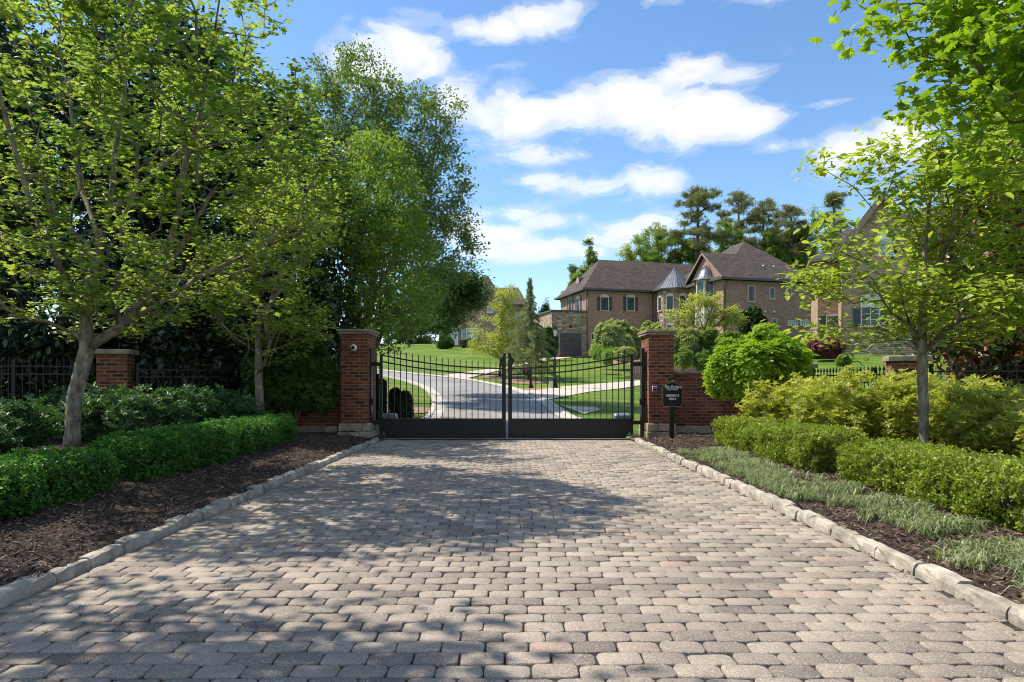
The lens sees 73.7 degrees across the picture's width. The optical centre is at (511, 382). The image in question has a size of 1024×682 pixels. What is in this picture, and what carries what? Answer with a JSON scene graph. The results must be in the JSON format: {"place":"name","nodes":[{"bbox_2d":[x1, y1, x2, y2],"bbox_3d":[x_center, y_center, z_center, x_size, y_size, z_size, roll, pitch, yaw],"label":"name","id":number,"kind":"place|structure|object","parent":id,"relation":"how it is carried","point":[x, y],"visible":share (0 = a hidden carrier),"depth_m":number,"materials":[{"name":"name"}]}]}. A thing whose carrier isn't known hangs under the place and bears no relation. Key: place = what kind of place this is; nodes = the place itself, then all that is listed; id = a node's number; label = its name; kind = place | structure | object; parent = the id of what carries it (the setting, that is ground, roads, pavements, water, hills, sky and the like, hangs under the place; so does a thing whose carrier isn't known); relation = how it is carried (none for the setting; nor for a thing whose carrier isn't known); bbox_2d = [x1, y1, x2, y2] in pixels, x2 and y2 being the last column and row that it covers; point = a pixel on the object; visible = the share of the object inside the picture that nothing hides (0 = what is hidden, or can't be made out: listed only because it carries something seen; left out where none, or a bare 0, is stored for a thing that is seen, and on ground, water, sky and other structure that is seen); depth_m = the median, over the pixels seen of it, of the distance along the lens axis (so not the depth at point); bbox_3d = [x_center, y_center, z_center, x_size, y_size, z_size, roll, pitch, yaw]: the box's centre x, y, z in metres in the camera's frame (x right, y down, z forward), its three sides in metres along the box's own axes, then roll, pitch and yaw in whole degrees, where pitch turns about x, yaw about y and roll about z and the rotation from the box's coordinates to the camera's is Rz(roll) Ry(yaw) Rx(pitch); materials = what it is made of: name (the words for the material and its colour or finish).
{"place":"outdoors","nodes":[
{"label":"outdoors","id":0,"kind":"place"},
{"bbox_2d":[3,344,994,571],"bbox_3d":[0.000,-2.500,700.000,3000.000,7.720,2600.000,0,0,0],"label":"ground","id":1,"kind":"structure","parent":0,"point":[458,354],"depth_m":41.81,"materials":[{"name":"green plant"}]},
{"bbox_2d":[0,46,59,377],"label":"magnolia tree","id":2,"kind":"object","parent":1,"relation":"on","point":[12,293],"visible":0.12,"depth_m":16.49,"materials":[{"name":"green plant"}]},
{"bbox_2d":[0,50,137,397],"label":"magnolia tree","id":3,"kind":"object","parent":1,"relation":"on","point":[56,294],"visible":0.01,"depth_m":21.38,"materials":[{"name":"green plant"}]},
{"bbox_2d":[0,0,211,404],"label":"magnolia tree","id":4,"kind":"object","parent":1,"relation":"on","point":[40,346],"visible":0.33,"depth_m":15.26,"materials":[{"name":"green plant"}]},
{"bbox_2d":[47,0,304,397],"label":"magnolia tree","id":5,"kind":"object","parent":1,"relation":"on","point":[186,349],"visible":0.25,"depth_m":16.18,"materials":[{"name":"green plant"}]},
{"bbox_2d":[0,437,378,608],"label":"granite kerb","id":6,"kind":"structure","parent":1,"relation":"on","point":[19,589],"depth_m":5.44,"materials":[{"name":"grey stone"}]},
{"bbox_2d":[0,432,380,593],"bbox_3d":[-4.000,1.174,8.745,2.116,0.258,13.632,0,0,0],"label":"bark mulch","id":7,"kind":"object","parent":1,"relation":"on","point":[44,562],"visible":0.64,"depth_m":6.63,"materials":[{"name":"brown wood"}]},
{"bbox_2d":[0,395,64,455],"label":"azalea bush","id":8,"kind":"object","parent":7,"relation":"on","point":[30,425],"visible":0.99,"depth_m":9.01,"materials":[{"name":"green plant"}]},
{"bbox_2d":[0,444,124,520],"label":"boxwood hedge","id":9,"kind":"object","parent":7,"relation":"on","point":[35,480],"visible":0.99,"depth_m":6.34,"materials":[{"name":"green plant"}]},
{"bbox_2d":[27,382,139,441],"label":"azalea bush","id":10,"kind":"object","parent":7,"relation":"on","point":[59,393],"visible":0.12,"depth_m":11.84,"materials":[{"name":"green plant"}]},
{"bbox_2d":[94,349,138,393],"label":"fence pier","id":11,"kind":"structure","parent":7,"relation":"on","point":[116,367],"depth_m":13.74,"materials":[{"name":"red brick"}]},
{"bbox_2d":[50,383,221,437],"bbox_3d":[-6.231,0.544,11.643,2.319,1.111,2.244,0,0,18],"label":"azalea bush","id":12,"kind":"object","parent":7,"relation":"on","point":[156,407],"visible":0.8,"depth_m":11.14,"materials":[{"name":"green plant"}]},
{"bbox_2d":[0,0,361,450],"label":"maple tree","id":13,"kind":"object","parent":7,"relation":"on","point":[182,83],"visible":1,"depth_m":8.53,"materials":[{"name":"green plant"}]},
{"bbox_2d":[84,411,300,482],"bbox_3d":[-4.553,0.906,10.545,1.202,0.789,5.450,0,0,0],"label":"boxwood hedge","id":14,"kind":"object","parent":7,"relation":"on","point":[162,451],"visible":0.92,"depth_m":9.03,"materials":[{"name":"green plant"}]},
{"bbox_2d":[169,386,273,425],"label":"azalea bush","id":15,"kind":"object","parent":7,"relation":"on","point":[229,405],"visible":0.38,"depth_m":12.90,"materials":[{"name":"green plant"}]},
{"bbox_2d":[182,131,351,412],"bbox_3d":[-4.901,-1.982,14.049,3.657,5.537,4.080,0,0,0],"label":"maple tree","id":16,"kind":"object","parent":7,"relation":"on","point":[259,312],"visible":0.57,"depth_m":14.00,"materials":[{"name":"green plant"}]},
{"bbox_2d":[239,329,339,423],"bbox_3d":[-4.973,-0.084,15.095,2.256,2.200,1.310,0,0,0],"label":"spreading shrub","id":17,"kind":"object","parent":7,"relation":"on","point":[300,385],"visible":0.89,"depth_m":14.77,"materials":[{"name":"green plant"}]},
{"bbox_2d":[80,22,300,387],"bbox_3d":[-9.844,-4.804,21.496,6.999,12.514,7.113,0,0,19],"label":"magnolia tree","id":18,"kind":"object","parent":1,"relation":"on","point":[195,321],"visible":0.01,"depth_m":20.88,"materials":[{"name":"green plant"}]},
{"bbox_2d":[166,71,377,394],"bbox_3d":[-6.288,-3.214,18.365,5.446,9.959,5.814,0,0,0],"label":"magnolia tree","id":19,"kind":"object","parent":1,"relation":"on","point":[337,318],"visible":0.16,"depth_m":17.48,"materials":[{"name":"green plant"}]},
{"bbox_2d":[245,369,340,432],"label":"brick wall","id":20,"kind":"structure","parent":1,"relation":"on","point":[311,422],"depth_m":15.70,"materials":[{"name":"brick"}]},
{"bbox_2d":[336,329,379,437],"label":"gate pillar","id":21,"kind":"structure","parent":1,"relation":"on","point":[355,393],"depth_m":15.45,"materials":[{"name":"red brick"}]},
{"bbox_2d":[370,348,379,430],"bbox_3d":[-3.211,0.250,15.895,0.251,2.100,0.510,0,0,0],"label":"gate post","id":22,"kind":"object","parent":21,"relation":"attached to","point":[371,385],"visible":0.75,"depth_m":15.74,"materials":[{"name":"black metal"}]},
{"bbox_2d":[373,349,505,437],"bbox_3d":[-1.729,0.247,15.900,3.171,2.077,0.070,0,0,0],"label":"gate leaf","id":23,"kind":"object","parent":22,"relation":"attached to","point":[430,427],"visible":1,"depth_m":15.89,"materials":[{"name":"black metal"}]},
{"bbox_2d":[295,122,449,368],"bbox_3d":[-3.974,-3.193,18.907,4.470,7.980,4.551,0,0,0],"label":"leafy tree","id":24,"kind":"object","parent":1,"relation":"on","point":[364,253],"visible":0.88,"depth_m":18.19,"materials":[{"name":"green plant"}]},
{"bbox_2d":[376,374,386,425],"bbox_3d":[-3.678,0.462,18.565,0.540,1.417,0.110,0,0,0],"label":"gate post","id":25,"kind":"object","parent":1,"relation":"on","point":[384,396],"visible":0.43,"depth_m":18.55,"materials":[{"name":"black metal"}]},
{"bbox_2d":[370,289,409,343],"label":"leafy tree","id":26,"kind":"object","parent":1,"relation":"on","point":[390,340],"visible":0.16,"depth_m":110.55,"materials":[{"name":"green plant"}]},
{"bbox_2d":[292,33,490,328],"bbox_3d":[-4.743,-6.427,26.875,7.843,13.930,6.598,0,0,0],"label":"tall tree","id":27,"kind":"object","parent":1,"relation":"on","point":[427,109],"visible":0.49,"depth_m":26.08,"materials":[{"name":"green plant"}]},
{"bbox_2d":[387,387,414,417],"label":"dark hedge bush","id":28,"kind":"object","parent":1,"relation":"on","point":[403,402],"visible":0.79,"depth_m":20.31,"materials":[{"name":"green plant"}]},
{"bbox_2d":[400,308,436,343],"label":"leafy tree","id":29,"kind":"object","parent":1,"relation":"on","point":[423,339],"visible":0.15,"depth_m":111.75,"materials":[{"name":"green plant"}]},
{"bbox_2d":[376,252,499,373],"bbox_3d":[-3.187,-3.060,30.986,4.886,5.998,4.761,0,0,44],"label":"shade tree","id":30,"kind":"object","parent":1,"relation":"on","point":[473,291],"visible":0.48,"depth_m":30.43,"materials":[{"name":"green plant"}]},
{"bbox_2d":[436,335,454,348],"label":"bush","id":31,"kind":"object","parent":1,"relation":"on","point":[441,343],"visible":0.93,"depth_m":87.45,"materials":[{"name":"green plant"}]},
{"bbox_2d":[443,277,526,346],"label":"brick house","id":32,"kind":"structure","parent":1,"relation":"on","point":[465,333],"depth_m":93.56,"materials":[{"name":"brown brick"}]},
{"bbox_2d":[481,375,522,378],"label":"mulch ring","id":33,"kind":"object","parent":1,"relation":"on","point":[493,376],"visible":0.65,"depth_m":43.17,"materials":[{"name":"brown wood"}]},
{"bbox_2d":[463,279,526,375],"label":"young tree","id":34,"kind":"object","parent":33,"relation":"on","point":[501,337],"visible":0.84,"depth_m":43.22,"materials":[{"name":"green plant"}]},
{"bbox_2d":[446,357,570,377],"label":"garage drive","id":35,"kind":"structure","parent":1,"relation":"on","point":[477,371],"depth_m":47.71,"materials":[{"name":"grey concrete"}]},
{"bbox_2d":[498,379,558,383],"bbox_3d":[0.757,-0.106,40.204,3.341,0.310,3.250,0,0,31],"label":"mulch ring","id":36,"kind":"object","parent":1,"relation":"on","point":[519,381],"visible":0.65,"depth_m":39.81,"materials":[{"name":"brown wood"}]},
{"bbox_2d":[499,277,563,379],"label":"cedar tree","id":37,"kind":"object","parent":36,"relation":"on","point":[531,329],"visible":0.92,"depth_m":40.82,"materials":[{"name":"green plant"}]},
{"bbox_2d":[535,326,558,358],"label":"evergreen shrub","id":38,"kind":"object","parent":1,"relation":"on","point":[548,330],"visible":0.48,"depth_m":61.52,"materials":[{"name":"green plant"}]},
{"bbox_2d":[568,237,598,284],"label":"leafy tree","id":39,"kind":"object","parent":1,"relation":"on","point":[591,260],"visible":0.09,"depth_m":89.88,"materials":[{"name":"green plant"}]},
{"bbox_2d":[591,318,637,360],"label":"laurel bush","id":40,"kind":"object","parent":1,"relation":"on","point":[613,333],"visible":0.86,"depth_m":49.36,"materials":[{"name":"green plant"}]},
{"bbox_2d":[612,345,637,364],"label":"bush","id":41,"kind":"object","parent":1,"relation":"on","point":[630,350],"visible":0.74,"depth_m":43.77,"materials":[{"name":"green plant"}]},
{"bbox_2d":[634,244,665,262],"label":"leafy tree","id":42,"kind":"object","parent":1,"relation":"on","point":[644,257],"visible":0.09,"depth_m":89.15,"materials":[{"name":"green plant"}]},
{"bbox_2d":[620,221,687,263],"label":"leafy tree","id":43,"kind":"object","parent":1,"relation":"on","point":[661,244],"visible":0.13,"depth_m":95.19,"materials":[{"name":"green plant"}]},
{"bbox_2d":[637,330,677,437],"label":"gate pillar","id":44,"kind":"structure","parent":1,"relation":"on","point":[658,345],"depth_m":15.45,"materials":[{"name":"red brick"}]},
{"bbox_2d":[633,348,644,436],"bbox_3d":[2.955,0.250,15.895,0.251,2.100,0.510,0,0,0],"label":"gate post","id":45,"kind":"object","parent":44,"relation":"attached to","point":[642,388],"visible":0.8,"depth_m":15.70,"materials":[{"name":"black metal"}]},
{"bbox_2d":[508,349,639,437],"bbox_3d":[1.484,0.247,15.900,3.148,2.077,0.070,0,0,0],"label":"gate leaf","id":46,"kind":"object","parent":45,"relation":"attached to","point":[571,427],"visible":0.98,"depth_m":15.89,"materials":[{"name":"black metal"}]},
{"bbox_2d":[533,242,810,356],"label":"brick house","id":47,"kind":"structure","parent":1,"relation":"on","point":[743,275],"depth_m":67.20,"materials":[{"name":"brown brick"}]},
{"bbox_2d":[558,331,582,354],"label":"garage door","id":48,"kind":"structure","parent":47,"relation":"in","point":[570,342],"depth_m":67.47,"materials":[{"name":"grey metal"}]},
{"bbox_2d":[674,346,692,370],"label":"bush","id":49,"kind":"object","parent":1,"relation":"on","point":[683,360],"visible":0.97,"depth_m":39.81,"materials":[{"name":"green plant"}]},
{"bbox_2d":[667,238,701,265],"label":"leafy tree","id":50,"kind":"object","parent":1,"relation":"on","point":[688,255],"visible":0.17,"depth_m":92.97,"materials":[{"name":"green plant"}]},
{"bbox_2d":[674,327,701,357],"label":"laurel bush","id":51,"kind":"object","parent":1,"relation":"on","point":[689,337],"visible":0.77,"depth_m":49.40,"materials":[{"name":"green plant"}]},
{"bbox_2d":[662,185,735,261],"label":"pine tree","id":52,"kind":"object","parent":1,"relation":"on","point":[696,198],"visible":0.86,"depth_m":91.19,"materials":[{"name":"green plant"}]},
{"bbox_2d":[692,349,709,370],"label":"bush","id":53,"kind":"object","parent":1,"relation":"on","point":[699,361],"visible":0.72,"depth_m":39.83,"materials":[{"name":"green plant"}]},
{"bbox_2d":[664,289,749,331],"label":"lacy maple","id":54,"kind":"object","parent":1,"relation":"on","point":[728,318],"visible":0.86,"depth_m":51.62,"materials":[{"name":"green plant"}]},
{"bbox_2d":[697,327,719,355],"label":"laurel bush","id":55,"kind":"object","parent":1,"relation":"on","point":[709,335],"visible":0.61,"depth_m":49.57,"materials":[{"name":"green plant"}]},
{"bbox_2d":[703,218,744,252],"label":"leafy tree","id":56,"kind":"object","parent":1,"relation":"on","point":[739,234],"visible":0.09,"depth_m":96.13,"materials":[{"name":"green plant"}]},
{"bbox_2d":[674,371,785,432],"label":"brick wall","id":57,"kind":"structure","parent":1,"relation":"on","point":[699,410],"depth_m":15.74,"materials":[{"name":"brick"}]},
{"bbox_2d":[714,330,747,346],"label":"laurel bush","id":58,"kind":"object","parent":1,"relation":"on","point":[734,334],"visible":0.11,"depth_m":48.73,"materials":[{"name":"green plant"}]},
{"bbox_2d":[713,189,766,252],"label":"pine tree","id":59,"kind":"object","parent":1,"relation":"on","point":[738,198],"visible":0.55,"depth_m":98.98,"materials":[{"name":"green plant"}]},
{"bbox_2d":[736,305,768,334],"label":"dark bush","id":60,"kind":"object","parent":1,"relation":"on","point":[755,315],"visible":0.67,"depth_m":53.57,"materials":[{"name":"green plant"}]},
{"bbox_2d":[741,196,784,251],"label":"pine tree","id":61,"kind":"object","parent":1,"relation":"on","point":[768,201],"visible":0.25,"depth_m":102.86,"materials":[{"name":"green plant"}]},
{"bbox_2d":[758,228,798,268],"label":"leafy tree","id":62,"kind":"object","parent":1,"relation":"on","point":[777,253],"visible":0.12,"depth_m":96.48,"materials":[{"name":"green plant"}]},
{"bbox_2d":[757,203,821,267],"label":"pine tree","id":63,"kind":"object","parent":1,"relation":"on","point":[791,211],"visible":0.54,"depth_m":96.92,"materials":[{"name":"green plant"}]},
{"bbox_2d":[774,219,807,269],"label":"leafy tree","id":64,"kind":"object","parent":1,"relation":"on","point":[794,257],"visible":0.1,"depth_m":97.59,"materials":[{"name":"green plant"}]},
{"bbox_2d":[786,204,821,260],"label":"pine tree","id":65,"kind":"object","parent":1,"relation":"on","point":[813,219],"visible":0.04,"depth_m":99.16,"materials":[{"name":"green plant"}]},
{"bbox_2d":[806,337,848,358],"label":"red bush","id":66,"kind":"object","parent":1,"relation":"on","point":[835,351],"visible":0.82,"depth_m":37.61,"materials":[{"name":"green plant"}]},
{"bbox_2d":[633,432,1023,603],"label":"mulch bed","id":67,"kind":"object","parent":1,"relation":"on","point":[922,551],"visible":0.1,"depth_m":5.50,"materials":[{"name":"brown wood"}]},
{"bbox_2d":[662,378,681,438],"bbox_3d":[3.429,0.583,14.607,0.428,1.394,0.135,0,0,0],"label":"residents sign","id":68,"kind":"object","parent":67,"relation":"on","point":[671,394],"visible":1,"depth_m":14.59,"materials":[{"name":"black metal"}]},
{"bbox_2d":[701,320,819,411],"bbox_3d":[4.871,-0.042,13.338,2.373,2.424,2.002,0,0,0],"label":"glossy shrub","id":69,"kind":"object","parent":67,"relation":"on","point":[735,369],"visible":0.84,"depth_m":12.79,"materials":[{"name":"green plant"}]},
{"bbox_2d":[672,445,868,502],"bbox_3d":[3.295,1.161,9.443,1.283,0.210,5.285,0,0,0],"label":"liriope patch","id":70,"kind":"object","parent":67,"relation":"on","point":[760,473],"visible":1,"depth_m":8.41,"materials":[{"name":"green plant"}]},
{"bbox_2d":[710,412,868,472],"bbox_3d":[4.204,0.925,10.825,1.186,0.798,4.318,0,0,0],"label":"boxwood hedge","id":71,"kind":"object","parent":67,"relation":"on","point":[792,443],"visible":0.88,"depth_m":9.57,"materials":[{"name":"green plant"}]},
{"bbox_2d":[733,370,868,424],"bbox_3d":[5.131,0.466,12.059,2.472,1.392,2.008,0,0,0],"label":"azalea bush","id":72,"kind":"object","parent":67,"relation":"on","point":[776,399],"visible":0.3,"depth_m":11.91,"materials":[{"name":"green plant"}]},
{"bbox_2d":[785,365,941,441],"bbox_3d":[5.580,0.459,10.680,2.511,1.469,2.091,0,0,0],"label":"azalea bush","id":73,"kind":"object","parent":67,"relation":"on","point":[827,410],"visible":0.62,"depth_m":10.37,"materials":[{"name":"green plant"}]},
{"bbox_2d":[775,94,1023,442],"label":"maple","id":74,"kind":"object","parent":67,"relation":"on","point":[933,178],"visible":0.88,"depth_m":8.61,"materials":[{"name":"green plant"}]},
{"bbox_2d":[816,487,998,538],"bbox_3d":[3.455,1.151,6.130,0.977,0.207,2.010,0,0,0],"label":"liriope patch","id":75,"kind":"object","parent":67,"relation":"on","point":[928,520],"visible":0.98,"depth_m":5.89,"materials":[{"name":"green plant"}]},
{"bbox_2d":[882,355,932,438],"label":"fence pier","id":76,"kind":"structure","parent":67,"relation":"on","point":[896,363],"depth_m":11.96,"materials":[{"name":"red brick"}]},
{"bbox_2d":[805,0,1023,195],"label":"maple tree","id":77,"kind":"object","parent":67,"relation":"on","point":[973,33],"visible":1,"depth_m":5.14,"materials":[{"name":"green plant"}]},
{"bbox_2d":[836,363,1014,446],"bbox_3d":[6.314,0.405,10.359,2.406,1.422,2.390,0,0,-42],"label":"azalea bush","id":78,"kind":"object","parent":67,"relation":"on","point":[976,384],"visible":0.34,"depth_m":10.06,"materials":[{"name":"green plant"}]},
{"bbox_2d":[833,432,1023,533],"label":"boxwood hedge","id":79,"kind":"object","parent":67,"relation":"on","point":[974,482],"visible":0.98,"depth_m":6.16,"materials":[{"name":"green plant"}]},
{"bbox_2d":[876,114,1023,391],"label":"magnolia tree","id":80,"kind":"object","parent":67,"relation":"on","point":[1004,354],"visible":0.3,"depth_m":13.45,"materials":[{"name":"green plant"}]},
{"bbox_2d":[903,531,1023,600],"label":"liriope patch","id":81,"kind":"object","parent":67,"relation":"on","point":[1004,551],"visible":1,"depth_m":4.63,"materials":[{"name":"green plant"}]},
{"bbox_2d":[913,379,1023,457],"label":"azalea bush","id":82,"kind":"object","parent":67,"relation":"on","point":[946,412],"visible":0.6,"depth_m":8.69,"materials":[{"name":"green plant"}]},
{"bbox_2d":[978,402,1023,458],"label":"azalea bush","id":83,"kind":"object","parent":67,"relation":"on","point":[1013,428],"visible":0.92,"depth_m":7.83,"materials":[{"name":"green plant"}]},
{"bbox_2d":[984,385,1023,429],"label":"azalea bush","id":84,"kind":"object","parent":67,"relation":"on","point":[997,395],"visible":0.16,"depth_m":9.28,"materials":[{"name":"green plant"}]},
{"bbox_2d":[634,438,1023,629],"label":"granite kerb","id":85,"kind":"structure","parent":1,"relation":"on","point":[961,587],"depth_m":5.04,"materials":[{"name":"grey stone"}]},
{"bbox_2d":[807,190,852,261],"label":"pine tree","id":86,"kind":"object","parent":1,"relation":"on","point":[830,201],"visible":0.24,"depth_m":89.49,"materials":[{"name":"green plant"}]},
{"bbox_2d":[806,192,1020,354],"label":"stone house","id":87,"kind":"structure","parent":1,"relation":"on","point":[867,223],"depth_m":44.51,"materials":[{"name":"beige stone"}]},
{"bbox_2d":[860,307,880,326],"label":"window","id":88,"kind":"structure","parent":87,"relation":"in","point":[865,312],"depth_m":44.43,"materials":[{"name":"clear glass"}]},
{"bbox_2d":[876,230,895,256],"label":"window","id":89,"kind":"structure","parent":87,"relation":"in","point":[884,235],"depth_m":44.11,"materials":[{"name":"white glass"}]},
{"bbox_3d":[-11.451,1.042,13.051,6.200,0.735,2.096,0,0,0],"label":"low brick wall","id":90,"kind":"object","parent":1,"relation":"on","visible":0},
{"bbox_2d":[0,357,93,402],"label":"iron fence","id":91,"kind":"object","parent":90,"relation":"on","point":[13,373],"visible":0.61,"depth_m":13.55,"materials":[{"name":"black metal"}]},
{"bbox_3d":[-6.999,1.041,14.902,1.968,0.733,1.886,0,0,0],"label":"low brick wall","id":92,"kind":"object","parent":1,"relation":"on","visible":0},
{"bbox_2d":[135,361,240,393],"bbox_3d":[-7.000,0.110,14.885,2.173,1.140,0.060,0,0,-43],"label":"iron fence","id":93,"kind":"object","parent":92,"relation":"on","point":[137,369],"visible":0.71,"depth_m":14.75,"materials":[{"name":"black metal"}]},
{"bbox_2d":[377,370,629,438],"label":"road","id":94,"kind":"structure","parent":0,"point":[487,400],"depth_m":26.98,"materials":[{"name":"grey asphalt"}]},
{"bbox_2d":[383,375,443,417],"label":"road kerb","id":95,"kind":"structure","parent":94,"relation":"on","point":[433,405],"depth_m":27.31,"materials":[{"name":"concrete"}]},
{"bbox_2d":[377,369,579,417],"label":"road kerb","id":96,"kind":"structure","parent":94,"relation":"on","point":[550,406],"depth_m":29.02,"materials":[{"name":"concrete"}]},
{"bbox_2d":[0,439,1023,681],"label":"driveway","id":97,"kind":"structure","parent":0,"point":[252,536],"depth_m":4.22,"materials":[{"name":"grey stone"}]},
{"bbox_2d":[384,437,634,439],"bbox_3d":[-0.025,1.293,16.070,5.850,0.022,1.000,0,0,0],"label":"gate threshold","id":98,"kind":"object","parent":97,"relation":"on","point":[632,438],"visible":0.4,"depth_m":15.72,"materials":[{"name":"concrete"}]},
{"bbox_2d":[1,446,1023,668],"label":"leaf litter","id":99,"kind":"object","parent":97,"relation":"on","point":[624,540],"visible":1,"depth_m":5.20,"materials":[{"name":"brown plant"}]},
{"bbox_2d":[2,0,1023,343],"label":"sky","id":100,"kind":"structure","parent":0,"point":[586,118],"materials":[{"name":"blue"}]},
{"bbox_2d":[526,380,639,398],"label":"sidewalk","id":101,"kind":"structure","parent":0,"point":[584,388],"depth_m":34.78,"materials":[{"name":"grey concrete"}]},
{"bbox_2d":[810,366,885,387],"bbox_3d":[6.860,0.170,14.050,0.060,1.020,2.914,0,0,-6],"label":"iron fence","id":102,"kind":"object","parent":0,"point":[874,369],"visible":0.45,"depth_m":13.64,"materials":[{"name":"black metal"}]},
{"bbox_2d":[929,361,1023,408],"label":"iron fence","id":103,"kind":"object","parent":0,"point":[931,369],"visible":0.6,"depth_m":11.63,"materials":[{"name":"black metal"}]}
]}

